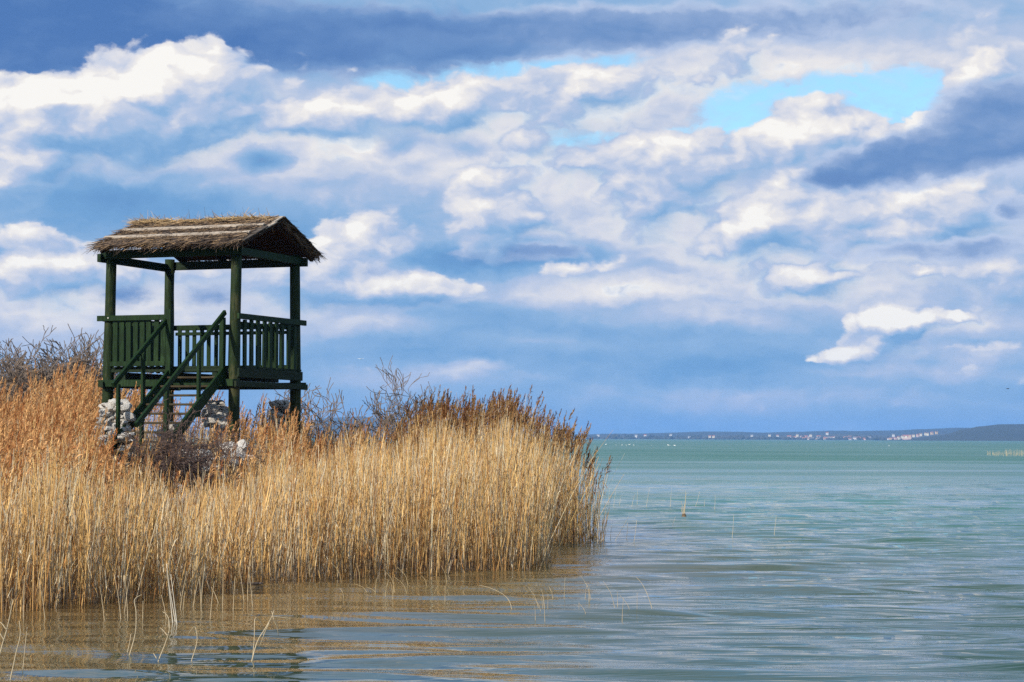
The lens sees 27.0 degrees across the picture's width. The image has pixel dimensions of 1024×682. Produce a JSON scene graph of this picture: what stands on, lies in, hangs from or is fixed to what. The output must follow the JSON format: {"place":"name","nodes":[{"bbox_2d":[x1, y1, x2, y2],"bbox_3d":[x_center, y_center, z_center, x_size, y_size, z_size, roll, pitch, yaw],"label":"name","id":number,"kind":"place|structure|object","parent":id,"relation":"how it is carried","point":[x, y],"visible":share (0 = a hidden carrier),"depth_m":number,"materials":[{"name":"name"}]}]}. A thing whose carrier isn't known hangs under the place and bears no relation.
{"place":"outdoors","nodes":[
{"label":"outdoors","id":0,"kind":"place"},
{"bbox_2d":[214,581,262,584],"bbox_3d":[-3.163,2.781,24.535,0.728,0.039,0.048,-1,-3,31],"label":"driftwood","id":1,"kind":"object","parent":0,"point":[256,583],"visible":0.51,"depth_m":24.42,"materials":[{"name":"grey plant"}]},
{"bbox_2d":[0,357,621,612],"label":"ground","id":2,"kind":"structure","parent":0,"point":[227,469],"depth_m":27.61,"materials":[{"name":"beige plant"}]},
{"bbox_2d":[0,325,58,398],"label":"bare shrub","id":3,"kind":"object","parent":2,"relation":"on","point":[4,359],"visible":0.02,"depth_m":49.84,"materials":[{"name":"grey plant"}]},
{"bbox_2d":[0,354,96,420],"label":"bare shrub","id":4,"kind":"object","parent":2,"relation":"on","point":[41,373],"visible":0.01,"depth_m":46.60,"materials":[{"name":"grey plant"}]},
{"bbox_2d":[0,324,131,412],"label":"bare shrub","id":5,"kind":"object","parent":2,"relation":"on","point":[88,349],"visible":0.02,"depth_m":48.32,"materials":[{"name":"grey plant"}]},
{"bbox_2d":[0,341,161,449],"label":"bare shrub","id":6,"kind":"object","parent":2,"relation":"on","point":[13,374],"visible":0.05,"depth_m":47.32,"materials":[{"name":"brown plant"}]},
{"bbox_2d":[93,398,136,465],"bbox_3d":[-6.479,1.516,34.982,0.934,1.154,1.039,0,-3,0],"label":"stone heap","id":7,"kind":"object","parent":2,"relation":"on","point":[126,415],"visible":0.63,"depth_m":35.00,"materials":[{"name":"white stone"}]},
{"bbox_2d":[157,421,185,447],"bbox_3d":[-5.688,1.611,35.688,0.548,0.552,0.785,1,-3,-8],"label":"stone heap","id":8,"kind":"object","parent":2,"relation":"on","point":[173,427],"visible":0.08,"depth_m":35.78,"materials":[{"name":"white stone"}]},
{"bbox_2d":[122,431,232,506],"bbox_3d":[-5.164,2.198,32.641,2.183,1.700,1.652,2,-3,-28],"label":"bramble","id":9,"kind":"object","parent":2,"relation":"on","point":[192,483],"visible":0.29,"depth_m":32.40,"materials":[{"name":"brown plant"}]},
{"bbox_2d":[172,483,193,503],"bbox_3d":[-4.897,2.293,31.820,0.389,0.336,0.707,0,-3,0],"label":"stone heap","id":10,"kind":"object","parent":2,"relation":"on","point":[179,485],"visible":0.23,"depth_m":31.96,"materials":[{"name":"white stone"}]},
{"bbox_2d":[166,449,226,483],"bbox_3d":[-4.948,1.980,33.275,1.114,0.591,1.000,0,-3,0],"label":"bramble","id":11,"kind":"object","parent":2,"relation":"on","point":[203,468],"visible":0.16,"depth_m":33.14,"materials":[{"name":"brown plant"}]},
{"bbox_2d":[116,398,284,510],"bbox_3d":[-4.581,2.024,32.622,3.001,2.352,2.698,-1,-3,20],"label":"bramble","id":12,"kind":"object","parent":2,"relation":"on","point":[179,441],"visible":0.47,"depth_m":32.42,"materials":[{"name":"brown plant"}]},
{"bbox_2d":[82,207,327,477],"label":"lookout tower","id":13,"kind":"structure","parent":2,"relation":"on","point":[141,343],"depth_m":36.75,"materials":[{"name":"green wood"}]},
{"bbox_2d":[201,400,227,431],"bbox_3d":[-5.095,1.288,36.688,0.525,0.574,1.129,1,-3,-11],"label":"stone heap","id":14,"kind":"object","parent":2,"relation":"on","point":[218,411],"visible":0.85,"depth_m":36.60,"materials":[{"name":"white stone"}]},
{"bbox_2d":[220,439,252,468],"bbox_3d":[-4.429,1.791,33.901,0.617,0.465,0.880,1,-3,-21],"label":"stone heap","id":15,"kind":"object","parent":2,"relation":"on","point":[240,443],"visible":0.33,"depth_m":33.83,"materials":[{"name":"white stone"}]},
{"bbox_2d":[188,384,363,452],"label":"bare shrub","id":16,"kind":"object","parent":2,"relation":"on","point":[288,397],"visible":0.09,"depth_m":45.22,"materials":[{"name":"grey plant"}]},
{"bbox_2d":[265,400,289,451],"bbox_3d":[-4.114,1.598,38.511,0.729,1.086,1.027,0,-3,0],"label":"stone heap","id":17,"kind":"object","parent":2,"relation":"on","point":[281,406],"visible":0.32,"depth_m":38.59,"materials":[{"name":"white stone"}]},
{"bbox_2d":[259,385,351,448],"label":"bare shrub","id":18,"kind":"object","parent":2,"relation":"on","point":[308,413],"visible":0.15,"depth_m":46.26,"materials":[{"name":"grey plant"}]},
{"bbox_2d":[275,377,399,452],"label":"bare shrub","id":19,"kind":"object","parent":2,"relation":"on","point":[320,419],"visible":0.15,"depth_m":46.01,"materials":[{"name":"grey plant"}]},
{"bbox_2d":[310,391,408,458],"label":"bare shrub","id":20,"kind":"object","parent":2,"relation":"on","point":[385,417],"visible":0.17,"depth_m":44.57,"materials":[{"name":"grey plant"}]},
{"bbox_2d":[362,355,487,444],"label":"bare shrub","id":21,"kind":"object","parent":2,"relation":"on","point":[395,384],"visible":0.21,"depth_m":45.73,"materials":[{"name":"grey plant"}]},
{"bbox_2d":[0,437,1023,681],"bbox_3d":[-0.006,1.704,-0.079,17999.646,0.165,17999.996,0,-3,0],"label":"lake water","id":22,"kind":"structure","parent":0,"point":[884,561],"depth_m":22.28,"materials":[{"name":"teal liquid"}]},
{"bbox_2d":[0,600,12,653],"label":"reed stalk","id":23,"kind":"object","parent":22,"relation":"on","point":[5,628],"visible":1,"depth_m":15.78,"materials":[{"name":"beige plant"}]},
{"bbox_2d":[10,621,20,679],"bbox_3d":[-3.488,2.183,14.977,0.031,0.427,0.127,-1,-3,22],"label":"reed stalk","id":24,"kind":"object","parent":22,"relation":"on","point":[15,653],"visible":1,"depth_m":14.97,"materials":[{"name":"beige plant"}]},
{"bbox_2d":[22,631,26,678],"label":"reed stalk","id":25,"kind":"object","parent":22,"relation":"on","point":[24,656],"visible":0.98,"depth_m":15.04,"materials":[{"name":"beige plant"}]},
{"bbox_2d":[129,594,141,654],"bbox_3d":[-2.953,2.231,16.670,0.045,0.491,0.168,-1,-3,18],"label":"reed stalk","id":26,"kind":"object","parent":22,"relation":"on","point":[136,625],"visible":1,"depth_m":16.66,"materials":[{"name":"beige plant"}]},
{"bbox_2d":[153,612,169,661],"bbox_3d":[-2.679,2.271,16.347,0.122,0.382,0.155,0,-3,0],"label":"reed stalk","id":27,"kind":"object","parent":22,"relation":"on","point":[166,638],"visible":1,"depth_m":16.31,"materials":[{"name":"beige plant"}]},
{"bbox_2d":[166,564,172,622],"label":"reed stalk","id":28,"kind":"object","parent":22,"relation":"on","point":[169,595],"visible":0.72,"depth_m":19.50,"materials":[{"name":"beige plant"}]},
{"bbox_2d":[169,585,175,621],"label":"reed stalk","id":29,"kind":"object","parent":22,"relation":"on","point":[172,605],"visible":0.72,"depth_m":19.60,"materials":[{"name":"beige plant"}]},
{"bbox_2d":[171,577,177,624],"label":"reed stalk","id":30,"kind":"object","parent":22,"relation":"on","point":[174,602],"visible":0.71,"depth_m":19.33,"materials":[{"name":"beige plant"}]},
{"bbox_2d":[188,627,197,660],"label":"reed stalk","id":31,"kind":"object","parent":22,"relation":"on","point":[196,642],"visible":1,"depth_m":16.33,"materials":[{"name":"beige plant"}]},
{"bbox_2d":[252,617,263,655],"bbox_3d":[-1.963,2.300,16.442,0.039,0.337,0.193,-1,-3,24],"label":"reed stalk","id":32,"kind":"object","parent":22,"relation":"on","point":[254,632],"visible":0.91,"depth_m":16.42,"materials":[{"name":"beige plant"}]},
{"bbox_2d":[251,611,289,660],"bbox_3d":[-1.853,2.265,16.336,0.299,0.401,0.146,1,-3,-25],"label":"reed stalk","id":33,"kind":"object","parent":22,"relation":"on","point":[267,625],"visible":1,"depth_m":16.31,"materials":[{"name":"beige plant"}]},
{"bbox_2d":[681,492,685,516],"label":"reed stump","id":34,"kind":"object","parent":22,"relation":"in","point":[683,514],"visible":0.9,"depth_m":46.16,"materials":[{"name":"plant"}]},
{"bbox_2d":[987,449,1023,455],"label":"distant reeds","id":35,"kind":"object","parent":22,"relation":"on","point":[1006,452],"visible":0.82,"depth_m":231.57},
{"bbox_2d":[0,0,1023,433],"label":"sky","id":36,"kind":"structure","parent":0,"point":[642,216],"materials":[{"name":"blue"}]},
{"bbox_2d":[136,434,944,439],"bbox_3d":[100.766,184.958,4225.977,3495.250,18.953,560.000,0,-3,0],"label":"shore","id":37,"kind":"structure","parent":0,"point":[813,436],"depth_m":4204.66,"materials":[{"name":"grey"}]},
{"bbox_2d":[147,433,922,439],"bbox_3d":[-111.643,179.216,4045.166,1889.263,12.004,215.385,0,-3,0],"label":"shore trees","id":38,"kind":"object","parent":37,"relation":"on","point":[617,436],"visible":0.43,"depth_m":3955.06,"materials":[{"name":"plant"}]},
{"bbox_2d":[148,416,967,436],"bbox_3d":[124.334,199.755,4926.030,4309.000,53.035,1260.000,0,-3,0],"label":"hills","id":39,"kind":"structure","parent":0,"point":[883,432],"depth_m":4868.57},
{"bbox_2d":[894,424,1023,440],"bbox_3d":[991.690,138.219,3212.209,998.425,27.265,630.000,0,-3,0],"label":"headland","id":40,"kind":"structure","parent":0,"point":[1005,432],"depth_m":3080.78,"materials":[{"name":"blue"}]}
]}

